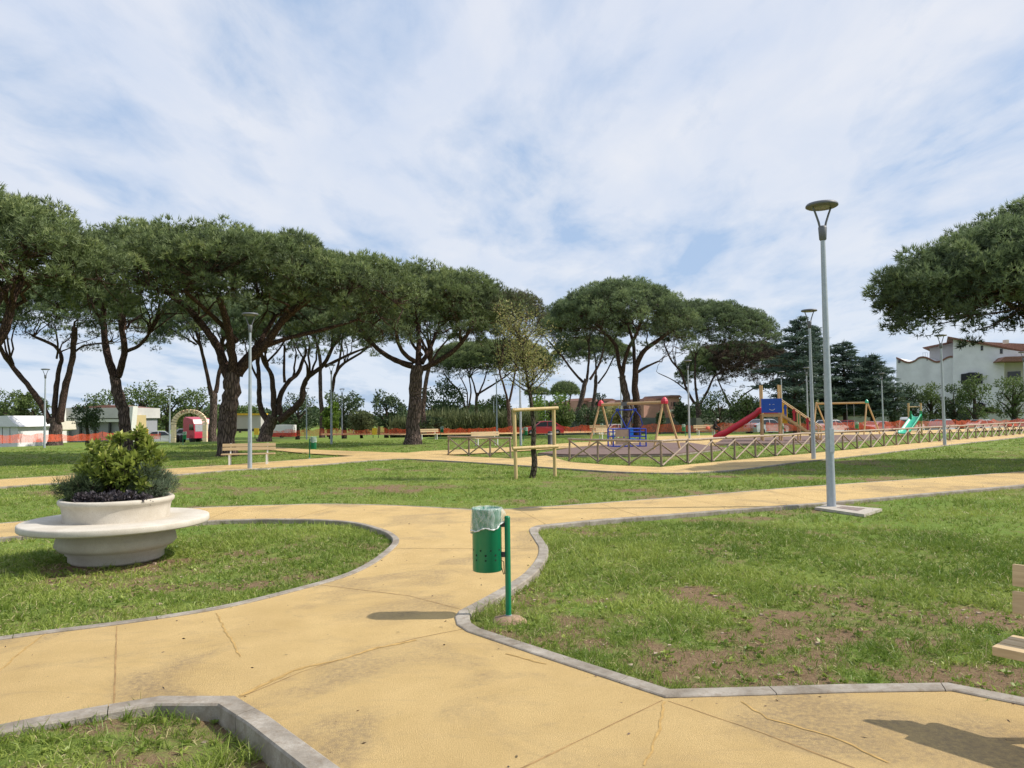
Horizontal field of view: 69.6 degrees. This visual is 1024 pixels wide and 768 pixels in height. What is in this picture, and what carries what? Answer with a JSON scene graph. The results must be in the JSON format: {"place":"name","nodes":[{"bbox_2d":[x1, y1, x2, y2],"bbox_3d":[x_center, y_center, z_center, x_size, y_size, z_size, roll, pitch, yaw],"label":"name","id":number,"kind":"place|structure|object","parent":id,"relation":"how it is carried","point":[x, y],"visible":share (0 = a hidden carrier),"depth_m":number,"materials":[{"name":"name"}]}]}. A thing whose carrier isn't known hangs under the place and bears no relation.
{"place":"outdoors","nodes":[
{"label":"outdoors","id":0,"kind":"place"},
{"bbox_2d":[0,472,1023,767],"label":"path","id":1,"kind":"structure","parent":0,"point":[460,698],"depth_m":4.56,"materials":[{"name":"beige concrete"}]},
{"bbox_2d":[0,613,887,764],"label":"path crack","id":2,"kind":"object","parent":1,"relation":"on","point":[644,763],"visible":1,"depth_m":4.62,"materials":[{"name":"brown concrete"}]},
{"bbox_2d":[113,485,899,767],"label":"path joint","id":3,"kind":"object","parent":1,"relation":"on","point":[115,659],"visible":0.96,"depth_m":4.22,"materials":[{"name":"brown concrete"}]},
{"bbox_2d":[992,564,1023,661],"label":"park bench","id":4,"kind":"object","parent":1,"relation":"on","point":[1011,647],"visible":1,"depth_m":3.85,"materials":[{"name":"brown wood"}]},
{"bbox_2d":[0,423,1023,767],"bbox_3d":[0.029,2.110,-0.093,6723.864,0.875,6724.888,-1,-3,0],"label":"ground","id":5,"kind":"structure","parent":0,"point":[164,753],"depth_m":8.32,"materials":[{"name":"green plant"}]},
{"bbox_2d":[0,389,29,415],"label":"broadleaf tree","id":6,"kind":"object","parent":5,"relation":"on","point":[4,408],"visible":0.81,"depth_m":81.94,"materials":[{"name":"green plant"}]},
{"bbox_2d":[0,416,49,446],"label":"white marquee","id":7,"kind":"object","parent":5,"relation":"on","point":[27,426],"visible":0.85,"depth_m":76.68,"materials":[{"name":"fabric"}]},
{"bbox_2d":[12,392,50,415],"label":"broadleaf tree","id":8,"kind":"object","parent":5,"relation":"on","point":[30,399],"visible":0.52,"depth_m":83.27,"materials":[{"name":"green plant"}]},
{"bbox_2d":[0,181,149,346],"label":"umbrella pine","id":9,"kind":"object","parent":5,"relation":"on","point":[63,242],"visible":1,"depth_m":27.07,"materials":[{"name":"green plant"}]},
{"bbox_2d":[0,273,158,445],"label":"umbrella pine","id":10,"kind":"object","parent":5,"relation":"on","point":[55,420],"visible":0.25,"depth_m":69.61,"materials":[{"name":"green plant"}]},
{"bbox_2d":[68,398,105,444],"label":"broadleaf tree","id":11,"kind":"object","parent":5,"relation":"on","point":[92,417],"visible":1,"depth_m":75.50,"materials":[{"name":"green plant"}]},
{"bbox_2d":[62,405,159,442],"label":"white building","id":12,"kind":"structure","parent":5,"relation":"on","point":[147,416],"depth_m":94.84,"materials":[{"name":"metal"}]},
{"bbox_2d":[15,493,208,567],"bbox_3d":[-4.889,1.782,9.133,2.110,0.775,2.110,-1,-3,0],"label":"round planter bench","id":13,"kind":"object","parent":5,"relation":"on","point":[97,534],"visible":0.85,"depth_m":8.60,"materials":[{"name":"concrete"}]},
{"bbox_2d":[59,472,105,501],"bbox_3d":[-5.152,1.266,8.900,0.585,0.477,0.498,-1,-3,0],"label":"rosemary plant","id":14,"kind":"object","parent":13,"relation":"in","point":[84,481],"visible":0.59,"depth_m":8.81,"materials":[{"name":"green plant"}]},
{"bbox_2d":[70,422,169,493],"bbox_3d":[-4.887,0.969,9.190,0.992,1.004,1.079,2,-4,-44],"label":"shrub","id":15,"kind":"object","parent":13,"relation":"on","point":[109,468],"visible":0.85,"depth_m":9.03,"materials":[{"name":"green plant"}]},
{"bbox_2d":[124,461,164,496],"bbox_3d":[-4.545,1.204,9.085,0.552,0.588,0.503,1,-3,-36],"label":"lavender plant","id":16,"kind":"object","parent":13,"relation":"in","point":[151,489],"visible":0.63,"depth_m":9.04,"materials":[{"name":"green plant"}]},
{"bbox_2d":[149,457,182,496],"bbox_3d":[-4.502,1.211,9.334,0.600,0.588,0.604,-1,-3,0],"label":"lavender plant","id":17,"kind":"object","parent":13,"relation":"in","point":[169,479],"visible":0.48,"depth_m":9.28,"materials":[{"name":"green plant"}]},
{"bbox_2d":[40,215,219,450],"bbox_3d":[-20.230,-2.601,40.003,9.502,13.024,8.038,-1,-3,0],"label":"umbrella pine","id":18,"kind":"object","parent":5,"relation":"on","point":[119,397],"visible":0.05,"depth_m":39.69,"materials":[{"name":"green plant"}]},
{"bbox_2d":[122,380,167,429],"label":"broadleaf tree","id":19,"kind":"object","parent":5,"relation":"on","point":[146,397],"visible":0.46,"depth_m":111.42,"materials":[{"name":"green plant"}]},
{"bbox_2d":[0,696,339,767],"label":"kerb","id":20,"kind":"structure","parent":5,"relation":"on","point":[287,749],"depth_m":4.08,"materials":[{"name":"concrete"}]},
{"bbox_2d":[150,387,190,432],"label":"broadleaf tree","id":21,"kind":"object","parent":5,"relation":"on","point":[165,417],"visible":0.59,"depth_m":115.73,"materials":[{"name":"green plant"}]},
{"bbox_2d":[171,409,207,442],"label":"entrance arch","id":22,"kind":"structure","parent":5,"relation":"on","point":[176,417],"depth_m":73.78,"materials":[{"name":"beige stone"}]},
{"bbox_2d":[173,417,208,441],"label":"red truck","id":23,"kind":"object","parent":5,"relation":"on","point":[192,427],"visible":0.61,"depth_m":82.93,"materials":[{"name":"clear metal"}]},
{"bbox_2d":[170,387,220,426],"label":"broadleaf tree","id":24,"kind":"object","parent":5,"relation":"on","point":[196,399],"visible":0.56,"depth_m":117.09,"materials":[{"name":"green plant"}]},
{"bbox_2d":[0,518,398,639],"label":"kerb","id":25,"kind":"structure","parent":5,"relation":"on","point":[392,537],"depth_m":7.64,"materials":[{"name":"concrete"}]},
{"bbox_2d":[147,291,277,441],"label":"umbrella pine","id":26,"kind":"object","parent":5,"relation":"on","point":[161,331],"visible":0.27,"depth_m":77.81,"materials":[{"name":"green plant"}]},
{"bbox_2d":[221,443,275,464],"bbox_3d":[-9.862,2.638,27.611,1.900,0.837,0.425,0,-3,-12],"label":"park bench","id":27,"kind":"object","parent":5,"relation":"on","point":[233,447],"visible":0.79,"depth_m":27.67,"materials":[{"name":"brown wood"}]},
{"bbox_2d":[242,312,258,467],"bbox_3d":[-9.021,0.287,25.385,0.550,5.505,0.550,0,-3,-10],"label":"street lamp","id":28,"kind":"object","parent":5,"relation":"on","point":[245,314],"visible":0.98,"depth_m":25.33,"materials":[{"name":"metal"}]},
{"bbox_2d":[237,413,267,430],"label":"grey container","id":29,"kind":"object","parent":5,"relation":"on","point":[242,421],"visible":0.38,"depth_m":87.91,"materials":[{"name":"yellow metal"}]},
{"bbox_2d":[91,213,428,456],"bbox_3d":[-11.648,-2.015,35.188,15.572,11.348,12.377,-1,-3,0],"label":"umbrella pine","id":30,"kind":"object","parent":5,"relation":"on","point":[231,260],"visible":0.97,"depth_m":32.86,"materials":[{"name":"green plant"}]},
{"bbox_2d":[281,392,319,439],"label":"broadleaf tree","id":31,"kind":"object","parent":5,"relation":"on","point":[299,423],"visible":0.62,"depth_m":91.68,"materials":[{"name":"green plant"}]},
{"bbox_2d":[219,289,382,441],"bbox_3d":[-16.421,-1.449,57.412,12.689,12.855,12.204,-1,-3,0],"label":"umbrella pine","id":32,"kind":"object","parent":5,"relation":"on","point":[268,426],"visible":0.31,"depth_m":57.09,"materials":[{"name":"green plant"}]},
{"bbox_2d":[320,400,341,438],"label":"broadleaf tree","id":33,"kind":"object","parent":5,"relation":"on","point":[326,417],"visible":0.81,"depth_m":83.40,"materials":[{"name":"green plant"}]},
{"bbox_2d":[323,390,364,438],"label":"broadleaf tree","id":34,"kind":"object","parent":5,"relation":"on","point":[350,402],"visible":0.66,"depth_m":87.12,"materials":[{"name":"green plant"}]},
{"bbox_2d":[279,310,414,437],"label":"umbrella pine","id":35,"kind":"object","parent":5,"relation":"on","point":[338,368],"visible":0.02,"depth_m":101.19,"materials":[{"name":"green plant"}]},
{"bbox_2d":[347,409,378,437],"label":"shrub","id":36,"kind":"object","parent":5,"relation":"on","point":[358,421],"visible":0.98,"depth_m":81.30,"materials":[{"name":"green plant"}]},
{"bbox_2d":[370,389,407,437],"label":"broadleaf tree","id":37,"kind":"object","parent":5,"relation":"on","point":[390,401],"visible":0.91,"depth_m":85.53,"materials":[{"name":"green plant"}]},
{"bbox_2d":[386,412,427,437],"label":"reed clump","id":38,"kind":"object","parent":5,"relation":"on","point":[398,423],"visible":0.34,"depth_m":82.13,"materials":[{"name":"green plant"}]},
{"bbox_2d":[323,254,534,444],"bbox_3d":[-5.316,-1.970,47.317,14.033,12.152,10.992,-1,-3,0],"label":"umbrella pine","id":39,"kind":"object","parent":5,"relation":"on","point":[472,297],"visible":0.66,"depth_m":46.56,"materials":[{"name":"green plant"}]},
{"bbox_2d":[419,414,449,436],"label":"shrub","id":40,"kind":"object","parent":5,"relation":"on","point":[434,423],"visible":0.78,"depth_m":75.58,"materials":[{"name":"green plant"}]},
{"bbox_2d":[7,398,869,429],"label":"wood","id":41,"kind":"object","parent":5,"relation":"on","point":[471,409],"visible":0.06,"depth_m":226.60,"materials":[{"name":"green plant"}]},
{"bbox_2d":[379,301,508,436],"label":"umbrella pine","id":42,"kind":"object","parent":5,"relation":"on","point":[424,348],"visible":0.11,"depth_m":74.88,"materials":[{"name":"green plant"}]},
{"bbox_2d":[422,378,470,413],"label":"broadleaf tree","id":43,"kind":"object","parent":5,"relation":"on","point":[450,395],"visible":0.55,"depth_m":118.31,"materials":[{"name":"green plant"}]},
{"bbox_2d":[425,404,470,436],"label":"reed clump","id":44,"kind":"object","parent":5,"relation":"on","point":[454,421],"visible":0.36,"depth_m":82.33,"materials":[{"name":"green plant"}]},
{"bbox_2d":[427,341,510,409],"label":"umbrella pine","id":45,"kind":"object","parent":5,"relation":"on","point":[445,349],"visible":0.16,"depth_m":130.33,"materials":[{"name":"green plant"}]},
{"bbox_2d":[447,436,511,457],"bbox_3d":[-1.492,2.717,31.504,0.313,0.985,4.361,1,-3,-40],"label":"crossed rail fence","id":46,"kind":"object","parent":5,"relation":"on","point":[488,438],"visible":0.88,"depth_m":31.18,"materials":[{"name":"brown wood"}]},
{"bbox_2d":[462,407,506,435],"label":"reed clump","id":47,"kind":"object","parent":5,"relation":"on","point":[484,420],"visible":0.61,"depth_m":82.15,"materials":[{"name":"green plant"}]},
{"bbox_2d":[474,394,511,414],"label":"broadleaf tree","id":48,"kind":"object","parent":5,"relation":"on","point":[501,403],"visible":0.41,"depth_m":109.39,"materials":[{"name":"green plant"}]},
{"bbox_2d":[441,338,557,412],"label":"umbrella pine","id":49,"kind":"object","parent":5,"relation":"on","point":[467,357],"visible":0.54,"depth_m":115.50,"materials":[{"name":"green plant"}]},
{"bbox_2d":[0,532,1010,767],"bbox_3d":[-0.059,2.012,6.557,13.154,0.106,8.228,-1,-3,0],"label":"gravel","id":50,"kind":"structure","parent":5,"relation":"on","point":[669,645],"depth_m":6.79,"materials":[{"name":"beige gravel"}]},
{"bbox_2d":[492,615,526,624],"bbox_3d":[-0.016,1.957,6.134,0.338,0.070,0.286,-1,-3,0],"label":"bin footing","id":51,"kind":"object","parent":5,"relation":"on","point":[512,618],"visible":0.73,"depth_m":6.07,"materials":[{"name":"concrete"}]},
{"bbox_2d":[470,506,511,615],"bbox_3d":[-0.201,1.553,6.163,0.294,1.045,0.289,1,-3,-39],"label":"litter bin","id":52,"kind":"object","parent":51,"relation":"on","point":[487,526],"visible":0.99,"depth_m":6.08,"materials":[{"name":"green metal"}]},
{"bbox_2d":[0,437,1022,488],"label":"kerb","id":53,"kind":"structure","parent":5,"relation":"on","point":[601,471],"depth_m":24.60,"materials":[{"name":"concrete"}]},
{"bbox_2d":[0,471,1023,523],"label":"kerb","id":54,"kind":"structure","parent":5,"relation":"on","point":[588,503],"depth_m":14.21,"materials":[{"name":"concrete"}]},
{"bbox_2d":[472,287,553,435],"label":"umbrella pine","id":55,"kind":"object","parent":5,"relation":"on","point":[537,301],"visible":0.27,"depth_m":78.20,"materials":[{"name":"green plant"}]},
{"bbox_2d":[499,406,540,435],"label":"reed clump","id":56,"kind":"object","parent":5,"relation":"on","point":[526,418],"visible":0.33,"depth_m":82.17,"materials":[{"name":"green plant"}]},
{"bbox_2d":[482,298,568,477],"bbox_3d":[0.345,0.082,20.198,2.329,5.155,2.466,-1,-3,0],"label":"young tree","id":57,"kind":"object","parent":5,"relation":"on","point":[523,350],"visible":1,"depth_m":20.36,"materials":[{"name":"green plant"}]},
{"bbox_2d":[512,406,558,478],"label":"tree stakes","id":58,"kind":"object","parent":5,"relation":"on","point":[554,446],"visible":0.83,"depth_m":20.25,"materials":[{"name":"brown wood"}]},
{"bbox_2d":[522,421,563,435],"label":"parked car","id":59,"kind":"object","parent":5,"relation":"on","point":[543,427],"visible":0.52,"depth_m":71.12,"materials":[{"name":"red paint"}]},
{"bbox_2d":[528,392,569,425],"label":"shrub","id":60,"kind":"object","parent":5,"relation":"on","point":[558,400],"visible":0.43,"depth_m":91.81,"materials":[{"name":"green plant"}]},
{"bbox_2d":[551,405,575,434],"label":"shrub","id":61,"kind":"object","parent":5,"relation":"on","point":[564,418],"visible":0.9,"depth_m":83.23,"materials":[{"name":"green plant"}]},
{"bbox_2d":[548,380,580,409],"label":"umbrella pine","id":62,"kind":"object","parent":5,"relation":"on","point":[569,388],"visible":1,"depth_m":173.14,"materials":[{"name":"green plant"}]},
{"bbox_2d":[533,296,635,412],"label":"umbrella pine","id":63,"kind":"object","parent":5,"relation":"on","point":[583,389],"visible":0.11,"depth_m":109.30,"materials":[{"name":"green plant"}]},
{"bbox_2d":[572,404,608,434],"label":"shrub","id":64,"kind":"object","parent":5,"relation":"on","point":[581,414],"visible":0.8,"depth_m":87.38,"materials":[{"name":"green plant"}]},
{"bbox_2d":[551,335,632,412],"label":"umbrella pine","id":65,"kind":"object","parent":5,"relation":"on","point":[576,351],"visible":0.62,"depth_m":129.23,"materials":[{"name":"green plant"}]},
{"bbox_2d":[567,438,662,464],"bbox_3d":[3.426,2.397,25.637,0.304,0.975,4.499,1,-3,-38],"label":"crossed rail fence","id":66,"kind":"object","parent":5,"relation":"on","point":[629,461],"visible":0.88,"depth_m":25.45,"materials":[{"name":"brown wood"}]},
{"bbox_2d":[540,417,695,434],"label":"boundary wall","id":67,"kind":"structure","parent":5,"relation":"on","point":[652,423],"depth_m":98.58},
{"bbox_2d":[541,275,703,434],"bbox_3d":[9.229,-2.333,60.656,13.921,13.502,12.338,-1,-3,0],"label":"umbrella pine","id":68,"kind":"object","parent":5,"relation":"on","point":[629,299],"visible":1,"depth_m":58.92,"materials":[{"name":"green plant"}]},
{"bbox_2d":[614,395,681,417],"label":"pink house","id":69,"kind":"structure","parent":5,"relation":"on","point":[649,410],"depth_m":120.76,"materials":[{"name":"paint"}]},
{"bbox_2d":[671,402,693,433],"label":"broadleaf tree","id":70,"kind":"object","parent":5,"relation":"on","point":[680,411],"visible":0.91,"depth_m":95.48,"materials":[{"name":"green plant"}]},
{"bbox_2d":[648,298,787,417],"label":"umbrella pine","id":71,"kind":"object","parent":5,"relation":"on","point":[727,315],"visible":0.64,"depth_m":97.00,"materials":[{"name":"green plant"}]},
{"bbox_2d":[693,390,745,432],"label":"broadleaf tree","id":72,"kind":"object","parent":5,"relation":"on","point":[721,414],"visible":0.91,"depth_m":91.50,"materials":[{"name":"green plant"}]},
{"bbox_2d":[673,339,800,405],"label":"umbrella pine","id":73,"kind":"object","parent":5,"relation":"on","point":[711,365],"visible":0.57,"depth_m":119.29,"materials":[{"name":"green plant"}]},
{"bbox_2d":[455,484,1023,705],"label":"kerb","id":74,"kind":"structure","parent":5,"relation":"on","point":[462,620],"depth_m":4.98,"materials":[{"name":"concrete"}]},
{"bbox_2d":[728,388,765,433],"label":"broadleaf tree","id":75,"kind":"object","parent":5,"relation":"on","point":[744,401],"visible":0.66,"depth_m":89.35,"materials":[{"name":"green plant"}]},
{"bbox_2d":[696,417,834,432],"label":"fence","id":76,"kind":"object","parent":5,"relation":"on","point":[699,421],"depth_m":98.60,"materials":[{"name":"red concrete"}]},
{"bbox_2d":[744,419,787,433],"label":"parked car","id":77,"kind":"object","parent":5,"relation":"on","point":[756,427],"visible":0.69,"depth_m":69.06,"materials":[{"name":"grey paint"}]},
{"bbox_2d":[744,316,842,432],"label":"cedar","id":78,"kind":"object","parent":5,"relation":"on","point":[799,331],"visible":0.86,"depth_m":85.61,"materials":[{"name":"green plant"}]},
{"bbox_2d":[801,309,816,458],"bbox_3d":[10.712,0.062,26.380,0.550,5.505,0.550,0,-3,-10],"label":"street lamp","id":79,"kind":"object","parent":5,"relation":"on","point":[813,446],"visible":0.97,"depth_m":26.32,"materials":[{"name":"metal"}]},
{"bbox_2d":[798,327,849,419],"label":"cedar","id":80,"kind":"object","parent":5,"relation":"on","point":[818,334],"visible":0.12,"depth_m":93.55,"materials":[{"name":"green plant"}]},
{"bbox_2d":[815,340,876,419],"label":"cedar","id":81,"kind":"object","parent":5,"relation":"on","point":[843,360],"visible":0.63,"depth_m":91.20,"materials":[{"name":"green plant"}]},
{"bbox_2d":[814,504,881,516],"bbox_3d":[5.694,2.154,12.599,0.921,0.050,1.073,1,-3,-40],"label":"lamp pad","id":82,"kind":"object","parent":5,"relation":"on","point":[858,511],"visible":0.96,"depth_m":12.48,"materials":[{"name":"grey concrete"}]},
{"bbox_2d":[805,200,838,506],"bbox_3d":[5.593,-0.503,13.106,0.550,5.505,0.550,0,-3,-12],"label":"street lamp","id":83,"kind":"object","parent":82,"relation":"on","point":[820,205],"visible":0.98,"depth_m":13.05,"materials":[{"name":"metal"}]},
{"bbox_2d":[686,422,1023,462],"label":"crossed rail fence","id":84,"kind":"object","parent":5,"relation":"on","point":[733,438],"visible":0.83,"depth_m":33.23,"materials":[{"name":"brown wood"}]},
{"bbox_2d":[832,353,918,420],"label":"cedar","id":85,"kind":"object","parent":5,"relation":"on","point":[873,362],"visible":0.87,"depth_m":88.99,"materials":[{"name":"green plant"}]},
{"bbox_2d":[753,418,1023,430],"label":"orange netting fence","id":86,"kind":"object","parent":5,"relation":"on","point":[901,425],"visible":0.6,"depth_m":71.40,"materials":[{"name":"orange plastic"}]},
{"bbox_2d":[883,386,907,426],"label":"broadleaf tree","id":87,"kind":"object","parent":5,"relation":"on","point":[893,419],"visible":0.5,"depth_m":89.26,"materials":[{"name":"green plant"}]},
{"bbox_2d":[898,403,922,435],"bbox_3d":[27.183,2.469,50.295,1.232,2.350,3.569,-3,-3,35],"label":"green slide","id":88,"kind":"object","parent":5,"relation":"on","point":[911,421],"visible":0.85,"depth_m":50.63,"materials":[{"name":"plastic"}]},
{"bbox_2d":[897,383,926,417],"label":"broadleaf tree","id":89,"kind":"object","parent":5,"relation":"on","point":[913,397],"visible":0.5,"depth_m":91.52,"materials":[{"name":"green plant"}]},
{"bbox_2d":[917,381,946,421],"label":"broadleaf tree","id":90,"kind":"object","parent":5,"relation":"on","point":[933,401],"visible":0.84,"depth_m":91.49,"materials":[{"name":"green plant"}]},
{"bbox_2d":[934,334,946,444],"bbox_3d":[20.876,0.335,35.739,0.550,5.505,0.550,0,-3,-10],"label":"street lamp","id":91,"kind":"object","parent":5,"relation":"on","point":[943,406],"visible":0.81,"depth_m":35.68,"materials":[{"name":"metal"}]},
{"bbox_2d":[860,193,1023,349],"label":"umbrella pine","id":92,"kind":"object","parent":5,"relation":"on","point":[981,262],"visible":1,"depth_m":21.32,"materials":[{"name":"green plant"}]},
{"bbox_2d":[937,383,972,424],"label":"broadleaf tree","id":93,"kind":"object","parent":5,"relation":"on","point":[951,407],"visible":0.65,"depth_m":91.68,"materials":[{"name":"green plant"}]},
{"bbox_2d":[896,336,1023,414],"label":"white house","id":94,"kind":"structure","parent":5,"relation":"on","point":[993,361],"depth_m":105.57,"materials":[{"name":"paint"}]},
{"bbox_2d":[955,372,994,431],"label":"broadleaf tree","id":95,"kind":"object","parent":5,"relation":"on","point":[972,394],"visible":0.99,"depth_m":87.75,"materials":[{"name":"green plant"}]},
{"bbox_2d":[987,374,1023,430],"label":"broadleaf tree","id":96,"kind":"object","parent":5,"relation":"on","point":[1014,410],"visible":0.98,"depth_m":89.84,"materials":[{"name":"green plant"}]},
{"bbox_2d":[0,433,1023,486],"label":"path","id":97,"kind":"structure","parent":0,"point":[542,461],"depth_m":27.20,"materials":[{"name":"beige concrete"}]},
{"bbox_2d":[0,0,1023,415],"label":"sky","id":98,"kind":"structure","parent":0,"point":[548,148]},
{"bbox_2d":[408,427,1023,454],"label":"path","id":99,"kind":"structure","parent":0,"point":[506,449],"depth_m":44.37,"materials":[{"name":"beige concrete"}]},
{"bbox_2d":[537,442,724,457],"bbox_3d":[6.457,3.135,35.358,7.287,0.170,13.069,-2,-3,21],"label":"rubber mat","id":100,"kind":"object","parent":99,"relation":"on","point":[634,451],"visible":0.57,"depth_m":32.59,"materials":[{"name":"rubber"}]},
{"bbox_2d":[588,397,680,448],"bbox_3d":[5.921,2.039,36.718,1.659,2.625,6.120,0,-3,-23],"label":"timber swing set","id":101,"kind":"object","parent":100,"relation":"on","point":[664,400],"visible":0.82,"depth_m":35.61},
{"bbox_2d":[607,406,646,446],"bbox_3d":[5.761,2.109,37.075,1.736,2.099,1.198,-1,-3,-6],"label":"basket swing","id":102,"kind":"object","parent":101,"relation":"hanging from","point":[624,432],"visible":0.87,"depth_m":36.56,"materials":[{"name":"blue metal"}]},
{"bbox_2d":[715,434,880,445],"bbox_3d":[18.133,3.400,44.996,19.373,0.170,7.224,1,-3,-33],"label":"rubber mat","id":103,"kind":"object","parent":99,"relation":"on","point":[748,441],"visible":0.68,"depth_m":42.37,"materials":[{"name":"rubber"}]},
{"bbox_2d":[713,385,821,440],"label":"play tower","id":104,"kind":"structure","parent":103,"relation":"on","point":[777,407],"depth_m":41.95,"materials":[{"name":"brown wood"}]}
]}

